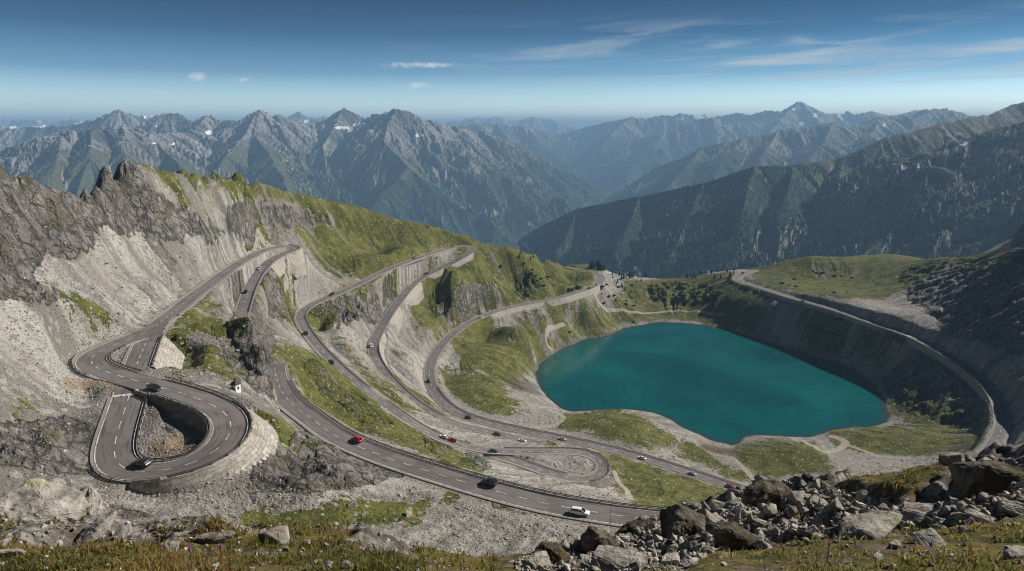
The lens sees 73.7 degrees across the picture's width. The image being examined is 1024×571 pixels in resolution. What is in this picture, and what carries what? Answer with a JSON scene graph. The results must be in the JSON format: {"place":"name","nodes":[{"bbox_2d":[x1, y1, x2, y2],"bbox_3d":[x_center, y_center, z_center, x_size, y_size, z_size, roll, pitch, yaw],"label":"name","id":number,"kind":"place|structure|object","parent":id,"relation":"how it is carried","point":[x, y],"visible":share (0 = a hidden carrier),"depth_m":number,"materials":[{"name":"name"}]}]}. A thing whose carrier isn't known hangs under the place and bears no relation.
{"place":"outdoors","nodes":[
{"label":"outdoors","id":0,"kind":"place"},
{"bbox_2d":[121,328,163,370],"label":"road","id":1,"kind":"structure","parent":0,"point":[139,355],"depth_m":210.07,"materials":[{"name":"asphalt"}]},
{"bbox_2d":[109,344,141,371],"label":"guard rail","id":2,"kind":"object","parent":1,"relation":"on","point":[127,366],"visible":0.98,"depth_m":200.73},
{"bbox_2d":[73,329,250,483],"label":"road","id":3,"kind":"structure","parent":0,"point":[114,452],"depth_m":171.58,"materials":[{"name":"asphalt"}]},
{"bbox_2d":[71,336,116,375],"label":"guard rail","id":4,"kind":"object","parent":3,"relation":"on","point":[80,371],"visible":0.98,"depth_m":207.06,"materials":[{"name":"metal"}]},
{"bbox_2d":[92,466,160,482],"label":"guard rail","id":5,"kind":"object","parent":3,"relation":"on","point":[112,477],"visible":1,"depth_m":148.40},
{"bbox_2d":[131,458,151,468],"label":"car","id":6,"kind":"object","parent":3,"relation":"on","point":[143,463],"visible":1,"depth_m":154.54,"materials":[{"name":"black paint"}]},
{"bbox_2d":[146,383,161,391],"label":"car","id":7,"kind":"object","parent":3,"relation":"on","point":[154,387],"visible":1,"depth_m":182.05,"materials":[{"name":"black paint"}]},
{"bbox_2d":[137,382,209,460],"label":"guard rail","id":8,"kind":"object","parent":3,"relation":"on","point":[181,455],"visible":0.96,"depth_m":166.98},
{"bbox_2d":[165,376,251,476],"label":"guard rail","id":9,"kind":"object","parent":3,"relation":"on","point":[230,451],"visible":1,"depth_m":165.31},
{"bbox_2d":[143,245,289,328],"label":"road","id":10,"kind":"structure","parent":0,"point":[167,317],"depth_m":295.63,"materials":[{"name":"asphalt"}]},
{"bbox_2d":[179,252,262,315],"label":"guard rail","id":11,"kind":"object","parent":10,"relation":"on","point":[216,284],"visible":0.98,"depth_m":312.91,"materials":[{"name":"metal"}]},
{"bbox_2d":[234,245,299,317],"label":"road","id":12,"kind":"structure","parent":0,"point":[242,306],"depth_m":378.33,"materials":[{"name":"asphalt"}]},
{"bbox_2d":[249,244,300,311],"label":"guard rail","id":13,"kind":"object","parent":12,"relation":"on","point":[265,271],"visible":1,"depth_m":399.36,"materials":[{"name":"metal"}]},
{"bbox_2d":[2,111,577,135],"bbox_3d":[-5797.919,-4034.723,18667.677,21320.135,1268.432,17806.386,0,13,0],"label":"mountain","id":14,"kind":"structure","parent":0,"point":[552,127],"depth_m":20591.60,"materials":[{"name":"stone"}]},
{"bbox_2d":[0,107,611,248],"bbox_3d":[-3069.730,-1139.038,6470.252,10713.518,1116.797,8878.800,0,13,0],"label":"mountain","id":15,"kind":"structure","parent":0,"point":[481,186],"depth_m":5921.41,"materials":[{"name":"stone"}]},
{"bbox_2d":[294,246,610,482],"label":"road","id":16,"kind":"structure","parent":0,"point":[318,347],"depth_m":361.24,"materials":[{"name":"asphalt"}]},
{"bbox_2d":[306,308,370,386],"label":"guard rail","id":17,"kind":"object","parent":16,"relation":"on","point":[332,353],"visible":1,"depth_m":388.75,"materials":[{"name":"metal"}]},
{"bbox_2d":[388,399,470,442],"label":"guard rail","id":18,"kind":"object","parent":16,"relation":"on","point":[424,424],"visible":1,"depth_m":356.73,"materials":[{"name":"metal"}]},
{"bbox_2d":[507,447,609,481],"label":"guard rail","id":19,"kind":"object","parent":16,"relation":"on","point":[570,448],"visible":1,"depth_m":362.48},
{"bbox_2d":[367,245,541,443],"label":"road","id":20,"kind":"structure","parent":0,"point":[381,327],"depth_m":440.97,"materials":[{"name":"asphalt"}]},
{"bbox_2d":[379,348,444,414],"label":"guard rail","id":21,"kind":"object","parent":20,"relation":"on","point":[409,390],"visible":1,"depth_m":418.35,"materials":[{"name":"metal"}]},
{"bbox_2d":[266,363,660,526],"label":"road","id":22,"kind":"structure","parent":0,"point":[296,406],"depth_m":184.46,"materials":[{"name":"asphalt"}]},
{"bbox_2d":[351,436,362,442],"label":"car","id":23,"kind":"object","parent":22,"relation":"on","point":[358,439],"visible":1,"depth_m":202.47,"materials":[{"name":"red paint"}]},
{"bbox_2d":[290,378,666,508],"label":"guard rail","id":24,"kind":"object","parent":22,"relation":"on","point":[422,457],"visible":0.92,"depth_m":182.94,"materials":[{"name":"metal"}]},
{"bbox_2d":[480,478,497,487],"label":"car","id":25,"kind":"object","parent":22,"relation":"on","point":[492,482],"visible":1,"depth_m":177.71,"materials":[{"name":"black paint"}]},
{"bbox_2d":[569,505,589,516],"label":"car","id":26,"kind":"object","parent":22,"relation":"on","point":[576,510],"visible":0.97,"depth_m":164.43,"materials":[{"name":"white paint"}]},
{"bbox_2d":[0,158,1023,556],"bbox_3d":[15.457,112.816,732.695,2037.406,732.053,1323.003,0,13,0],"label":"terrain","id":27,"kind":"structure","parent":0,"point":[500,380],"depth_m":401.06,"materials":[{"name":"stone"}]},
{"bbox_2d":[71,485,109,517],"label":"boulder","id":28,"kind":"object","parent":27,"relation":"on","point":[96,502],"visible":0.27,"depth_m":129.52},
{"bbox_2d":[151,336,184,368],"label":"retaining wall","id":29,"kind":"structure","parent":27,"relation":"on","point":[168,353],"depth_m":215.65,"materials":[{"name":"stone"}]},
{"bbox_2d":[149,394,209,441],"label":"retaining wall","id":30,"kind":"structure","parent":27,"relation":"on","point":[184,411],"depth_m":174.44,"materials":[{"name":"stone"}]},
{"bbox_2d":[129,400,278,493],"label":"retaining wall","id":31,"kind":"structure","parent":27,"relation":"on","point":[258,443],"depth_m":156.07,"materials":[{"name":"stone"}]},
{"bbox_2d":[229,378,240,392],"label":"hut","id":32,"kind":"object","parent":27,"relation":"on","point":[235,384],"visible":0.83,"depth_m":194.77,"materials":[{"name":"paint"}]},
{"bbox_2d":[271,257,288,291],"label":"retaining wall","id":33,"kind":"structure","parent":27,"relation":"on","point":[278,267],"depth_m":421.44,"materials":[{"name":"concrete"}]},
{"bbox_2d":[286,248,306,277],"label":"retaining wall","id":34,"kind":"structure","parent":27,"relation":"on","point":[298,268],"depth_m":438.60,"materials":[{"name":"concrete"}]},
{"bbox_2d":[379,332,387,365],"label":"retaining wall","id":35,"kind":"structure","parent":27,"relation":"on","point":[382,341],"depth_m":455.64,"materials":[{"name":"concrete"}]},
{"bbox_2d":[389,307,403,332],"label":"retaining wall","id":36,"kind":"structure","parent":27,"relation":"on","point":[396,320],"depth_m":497.33,"materials":[{"name":"concrete"}]},
{"bbox_2d":[405,507,412,517],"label":"boulder","id":37,"kind":"object","parent":27,"relation":"on","point":[408,513],"visible":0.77,"depth_m":156.53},
{"bbox_2d":[403,282,423,306],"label":"retaining wall","id":38,"kind":"structure","parent":27,"relation":"on","point":[415,296],"depth_m":542.59,"materials":[{"name":"concrete"}]},
{"bbox_2d":[429,269,443,278],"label":"retaining wall","id":39,"kind":"structure","parent":27,"relation":"on","point":[439,273],"depth_m":577.50,"materials":[{"name":"concrete"}]},
{"bbox_2d":[452,253,473,266],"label":"retaining wall","id":40,"kind":"structure","parent":27,"relation":"on","point":[466,259],"depth_m":600.91,"materials":[{"name":"concrete"}]},
{"bbox_2d":[0,192,1023,549],"bbox_3d":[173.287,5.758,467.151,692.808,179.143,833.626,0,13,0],"label":"scree stones","id":41,"kind":"object","parent":27,"relation":"on","point":[256,500],"visible":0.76,"depth_m":184.33,"materials":[{"name":"stone"}]},
{"bbox_2d":[492,302,544,316],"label":"retaining wall","id":42,"kind":"structure","parent":27,"relation":"on","point":[515,309],"depth_m":620.35,"materials":[{"name":"concrete"}]},
{"bbox_2d":[547,285,599,305],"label":"retaining wall","id":43,"kind":"structure","parent":27,"relation":"on","point":[574,297],"depth_m":674.56,"materials":[{"name":"concrete"}]},
{"bbox_2d":[762,290,885,331],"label":"retaining wall","id":44,"kind":"structure","parent":27,"relation":"on","point":[840,315],"depth_m":639.51,"materials":[{"name":"concrete"}]},
{"bbox_2d":[906,337,987,400],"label":"retaining wall","id":45,"kind":"structure","parent":27,"relation":"on","point":[967,377],"depth_m":502.19,"materials":[{"name":"concrete"}]},
{"bbox_2d":[0,440,1023,570],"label":"ground","id":46,"kind":"structure","parent":0,"point":[934,489],"depth_m":7.83,"materials":[{"name":"plant"}]},
{"bbox_2d":[0,548,25,557],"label":"stone","id":47,"kind":"object","parent":46,"relation":"on","point":[15,551],"visible":0.86,"depth_m":5.75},
{"bbox_2d":[0,478,89,524],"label":"boulder","id":48,"kind":"object","parent":46,"relation":"on","point":[37,500],"visible":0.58,"depth_m":9.32,"materials":[{"name":"stone"}]},
{"bbox_2d":[72,510,116,545],"bbox_3d":[-4.749,2.795,7.746,0.436,0.195,0.683,-26,14,12],"label":"stone","id":49,"kind":"object","parent":46,"relation":"on","point":[97,527],"visible":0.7,"depth_m":7.65,"materials":[{"name":"stone"}]},
{"bbox_2d":[159,541,179,552],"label":"stone","id":50,"kind":"object","parent":46,"relation":"on","point":[171,545],"visible":0.51,"depth_m":6.60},
{"bbox_2d":[194,530,236,543],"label":"stone","id":51,"kind":"object","parent":46,"relation":"on","point":[209,537],"visible":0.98,"depth_m":7.46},
{"bbox_2d":[258,525,289,544],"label":"stone","id":52,"kind":"object","parent":46,"relation":"on","point":[271,535],"visible":0.75,"depth_m":7.20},
{"bbox_2d":[338,560,352,568],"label":"stone","id":53,"kind":"object","parent":46,"relation":"on","point":[345,563],"visible":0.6,"depth_m":5.14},
{"bbox_2d":[0,458,1023,570],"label":"grass","id":54,"kind":"structure","parent":46,"relation":"on","point":[179,563],"depth_m":5.89,"materials":[{"name":"plant"}]},
{"bbox_2d":[0,460,1023,570],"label":"rubble","id":55,"kind":"object","parent":46,"relation":"on","point":[807,508],"visible":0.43,"depth_m":9.39,"materials":[{"name":"stone"}]},
{"bbox_2d":[690,542,704,549],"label":"stone","id":56,"kind":"object","parent":55,"relation":"on","point":[699,545],"visible":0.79,"depth_m":8.26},
{"bbox_2d":[788,490,811,504],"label":"boulder","id":57,"kind":"object","parent":55,"relation":"on","point":[796,497],"visible":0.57,"depth_m":13.56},
{"bbox_2d":[822,500,843,512],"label":"stone","id":58,"kind":"object","parent":55,"relation":"on","point":[836,505],"visible":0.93,"depth_m":11.89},
{"bbox_2d":[856,490,867,500],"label":"stone","id":59,"kind":"object","parent":55,"relation":"on","point":[861,494],"visible":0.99,"depth_m":15.16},
{"bbox_2d":[905,520,919,530],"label":"stone","id":60,"kind":"object","parent":55,"relation":"on","point":[913,524],"visible":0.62,"depth_m":10.19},
{"bbox_2d":[944,505,951,516],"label":"stone","id":61,"kind":"object","parent":55,"relation":"on","point":[948,509],"visible":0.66,"depth_m":10.28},
{"bbox_2d":[956,501,966,510],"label":"stone","id":62,"kind":"object","parent":55,"relation":"on","point":[959,504],"visible":0.36,"depth_m":10.14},
{"bbox_2d":[955,514,968,520],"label":"stone","id":63,"kind":"object","parent":55,"relation":"on","point":[958,517],"visible":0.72,"depth_m":9.85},
{"bbox_2d":[959,504,978,512],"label":"stone","id":64,"kind":"object","parent":55,"relation":"on","point":[968,506],"visible":0.44,"depth_m":10.03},
{"bbox_2d":[1004,459,1016,465],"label":"stone","id":65,"kind":"object","parent":55,"relation":"on","point":[1011,462],"visible":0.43,"depth_m":13.49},
{"bbox_2d":[998,500,1023,516],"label":"stone","id":66,"kind":"object","parent":55,"relation":"on","point":[1014,508],"visible":0.91,"depth_m":9.91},
{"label":"stone","id":67,"kind":"object","parent":55,"relation":"on","visible":0},
{"bbox_2d":[880,498,891,504],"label":"stone","id":68,"kind":"object","parent":67,"relation":"on","point":[887,500],"visible":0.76,"depth_m":14.54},
{"bbox_2d":[522,550,550,569],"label":"stone","id":69,"kind":"object","parent":46,"relation":"on","point":[534,560],"visible":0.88,"depth_m":5.92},
{"bbox_2d":[535,541,570,563],"bbox_3d":[0.514,3.599,8.956,0.428,0.424,0.580,-24,31,-35],"label":"stone","id":70,"kind":"object","parent":46,"relation":"on","point":[556,552],"visible":0.69,"depth_m":8.86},
{"bbox_2d":[564,540,572,550],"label":"stone","id":71,"kind":"object","parent":46,"relation":"on","point":[568,545],"visible":1,"depth_m":9.24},
{"bbox_2d":[574,559,584,568],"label":"stone","id":72,"kind":"object","parent":46,"relation":"on","point":[578,564],"visible":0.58,"depth_m":5.66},
{"bbox_2d":[579,554,588,562],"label":"stone","id":73,"kind":"object","parent":46,"relation":"on","point":[585,557],"visible":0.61,"depth_m":8.83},
{"bbox_2d":[579,526,618,553],"bbox_3d":[1.208,3.610,9.281,0.655,0.564,0.492,16,6,20],"label":"boulder","id":74,"kind":"object","parent":46,"relation":"on","point":[592,538],"visible":0.42,"depth_m":9.17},
{"bbox_2d":[587,545,651,570],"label":"stone","id":75,"kind":"object","parent":46,"relation":"on","point":[607,558],"visible":0.7,"depth_m":5.43,"materials":[{"name":"stone"}]},
{"bbox_2d":[618,519,652,533],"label":"stone","id":76,"kind":"object","parent":46,"relation":"on","point":[631,526],"visible":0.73,"depth_m":10.53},
{"bbox_2d":[652,564,663,570],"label":"stone","id":77,"kind":"object","parent":46,"relation":"on","point":[655,567],"visible":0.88,"depth_m":5.11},
{"bbox_2d":[660,552,679,564],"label":"stone","id":78,"kind":"object","parent":46,"relation":"on","point":[670,557],"visible":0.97,"depth_m":5.74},
{"bbox_2d":[659,504,705,539],"bbox_3d":[2.353,3.419,9.488,0.723,0.770,0.759,-9,16,-34],"label":"boulder","id":79,"kind":"object","parent":46,"relation":"on","point":[678,520],"visible":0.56,"depth_m":9.34,"materials":[{"name":"stone"}]},
{"bbox_2d":[700,500,710,510],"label":"stone","id":80,"kind":"object","parent":46,"relation":"on","point":[705,505],"visible":0.59,"depth_m":13.50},
{"bbox_2d":[696,508,716,522],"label":"stone","id":81,"kind":"object","parent":46,"relation":"on","point":[708,515],"visible":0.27,"depth_m":11.59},
{"bbox_2d":[702,546,714,553],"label":"stone","id":82,"kind":"object","parent":46,"relation":"on","point":[707,550],"visible":0.62,"depth_m":7.91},
{"bbox_2d":[710,500,730,512],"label":"stone","id":83,"kind":"object","parent":46,"relation":"on","point":[715,504],"visible":0.49,"depth_m":12.95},
{"bbox_2d":[705,521,758,550],"bbox_3d":[2.834,3.251,8.569,0.868,0.488,0.586,15,6,21],"label":"boulder","id":84,"kind":"object","parent":46,"relation":"on","point":[733,535],"visible":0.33,"depth_m":8.38,"materials":[{"name":"stone"}]},
{"bbox_2d":[726,488,739,494],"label":"stone","id":85,"kind":"object","parent":46,"relation":"on","point":[734,491],"visible":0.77,"depth_m":15.57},
{"bbox_2d":[751,539,771,548],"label":"stone","id":86,"kind":"object","parent":46,"relation":"on","point":[762,543],"visible":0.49,"depth_m":8.22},
{"bbox_2d":[744,479,791,506],"bbox_3d":[5.278,4.352,14.183,1.152,0.557,0.552,-2,13,-7],"label":"boulder","id":87,"kind":"object","parent":46,"relation":"on","point":[765,491],"visible":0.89,"depth_m":13.99,"materials":[{"name":"stone"}]},
{"bbox_2d":[763,503,777,515],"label":"stone","id":88,"kind":"object","parent":46,"relation":"on","point":[770,509],"visible":1,"depth_m":12.61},
{"bbox_2d":[786,504,797,517],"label":"stone","id":89,"kind":"object","parent":46,"relation":"on","point":[790,512],"visible":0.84,"depth_m":12.35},
{"bbox_2d":[803,525,818,535],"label":"stone","id":90,"kind":"object","parent":46,"relation":"on","point":[808,530],"visible":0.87,"depth_m":9.08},
{"bbox_2d":[820,517,831,527],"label":"stone","id":91,"kind":"object","parent":46,"relation":"on","point":[826,522],"visible":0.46,"depth_m":11.77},
{"bbox_2d":[826,487,838,497],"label":"stone","id":92,"kind":"object","parent":46,"relation":"on","point":[833,491],"visible":0.88,"depth_m":13.51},
{"bbox_2d":[837,510,902,539],"bbox_3d":[4.584,3.078,8.755,1.131,0.215,0.609,-8,11,-20],"label":"boulder","id":93,"kind":"object","parent":46,"relation":"on","point":[872,524],"visible":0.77,"depth_m":8.65,"materials":[{"name":"stone"}]},
{"bbox_2d":[877,503,888,510],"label":"stone","id":94,"kind":"object","parent":46,"relation":"on","point":[881,506],"visible":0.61,"depth_m":14.30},
{"bbox_2d":[886,539,900,549],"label":"stone","id":95,"kind":"object","parent":46,"relation":"on","point":[896,543],"visible":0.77,"depth_m":6.65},
{"bbox_2d":[900,502,934,520],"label":"boulder","id":96,"kind":"object","parent":46,"relation":"on","point":[909,511],"visible":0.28,"depth_m":10.63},
{"bbox_2d":[915,517,929,526],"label":"stone","id":97,"kind":"object","parent":46,"relation":"on","point":[922,521],"visible":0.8,"depth_m":10.14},
{"bbox_2d":[911,528,946,546],"bbox_3d":[4.210,2.600,6.883,0.304,0.132,0.448,-12,17,12],"label":"stone","id":98,"kind":"object","parent":46,"relation":"on","point":[928,537],"visible":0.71,"depth_m":6.89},
{"bbox_2d":[938,452,964,465],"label":"boulder","id":99,"kind":"object","parent":46,"relation":"on","point":[945,458],"visible":0.7,"depth_m":16.14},
{"bbox_2d":[965,451,975,461],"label":"stone","id":100,"kind":"object","parent":46,"relation":"on","point":[970,456],"visible":0.94,"depth_m":16.34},
{"bbox_2d":[963,504,994,522],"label":"stone","id":101,"kind":"object","parent":46,"relation":"on","point":[977,515],"visible":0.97,"depth_m":9.71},
{"bbox_2d":[948,459,1023,500],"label":"boulder","id":102,"kind":"object","parent":46,"relation":"on","point":[994,477],"visible":0.59,"depth_m":13.12,"materials":[{"name":"stone"}]},
{"bbox_2d":[1002,545,1023,558],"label":"stone","id":103,"kind":"object","parent":46,"relation":"on","point":[1014,552],"visible":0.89,"depth_m":5.84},
{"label":"stone","id":104,"kind":"object","parent":46,"relation":"on","visible":0},
{"bbox_2d":[807,495,818,503],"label":"stone","id":105,"kind":"object","parent":104,"relation":"on","point":[813,499],"visible":0.76,"depth_m":12.62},
{"bbox_2d":[0,0,1023,128],"label":"sky","id":106,"kind":"structure","parent":0,"point":[578,64],"materials":[{"name":"blue"}]},
{"bbox_2d":[457,123,581,176],"bbox_3d":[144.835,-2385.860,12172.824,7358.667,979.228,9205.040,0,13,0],"label":"mountain","id":107,"kind":"structure","parent":0,"point":[549,147],"depth_m":12075.97,"materials":[{"name":"stone"}]},
{"bbox_2d":[424,266,744,488],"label":"road","id":108,"kind":"structure","parent":0,"point":[439,397],"depth_m":419.36,"materials":[{"name":"asphalt"}]},
{"bbox_2d":[438,386,524,427],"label":"guard rail","id":109,"kind":"object","parent":108,"relation":"on","point":[479,416],"visible":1,"depth_m":421.98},
{"bbox_2d":[526,427,745,486],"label":"guard rail","id":110,"kind":"object","parent":108,"relation":"on","point":[637,452],"visible":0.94,"depth_m":399.02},
{"bbox_2d":[536,322,888,444],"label":"lake","id":111,"kind":"structure","parent":0,"point":[725,386],"depth_m":548.07,"materials":[{"name":"liquid"}]},
{"bbox_2d":[581,117,852,193],"bbox_3d":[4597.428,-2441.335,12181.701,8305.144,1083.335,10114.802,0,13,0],"label":"mountain","id":112,"kind":"structure","parent":0,"point":[620,167],"depth_m":10720.58,"materials":[{"name":"stone"}]},
{"bbox_2d":[555,101,977,176],"bbox_3d":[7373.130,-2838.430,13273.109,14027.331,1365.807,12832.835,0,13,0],"label":"mountain","id":113,"kind":"structure","parent":0,"point":[596,144],"depth_m":12517.85,"materials":[{"name":"stone"}]},
{"bbox_2d":[518,102,1023,278],"bbox_3d":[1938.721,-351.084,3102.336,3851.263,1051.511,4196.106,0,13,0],"label":"mountain","id":114,"kind":"structure","parent":0,"point":[955,189],"depth_m":2433.91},
{"bbox_2d":[517,156,897,277],"bbox_3d":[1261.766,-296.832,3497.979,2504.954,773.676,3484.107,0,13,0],"label":"forest","id":115,"kind":"object","parent":114,"relation":"on","point":[723,228],"visible":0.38,"depth_m":2621.44,"materials":[{"name":"plant"}]},
{"bbox_2d":[598,108,984,204],"bbox_3d":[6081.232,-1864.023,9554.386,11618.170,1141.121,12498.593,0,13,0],"label":"mountain","id":116,"kind":"structure","parent":0,"point":[829,141],"depth_m":6787.55,"materials":[{"name":"stone"}]},
{"bbox_2d":[733,270,1010,453],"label":"road","id":117,"kind":"structure","parent":0,"point":[1000,429],"depth_m":466.80,"materials":[{"name":"asphalt"}]},
{"bbox_2d":[746,284,990,401],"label":"guard rail","id":118,"kind":"object","parent":117,"relation":"on","point":[896,332],"visible":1,"depth_m":555.53,"materials":[{"name":"metal"}]},
{"bbox_2d":[889,330,916,337],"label":"bridge","id":119,"kind":"structure","parent":117,"relation":"on","point":[893,333],"depth_m":568.52,"materials":[{"name":"concrete"}]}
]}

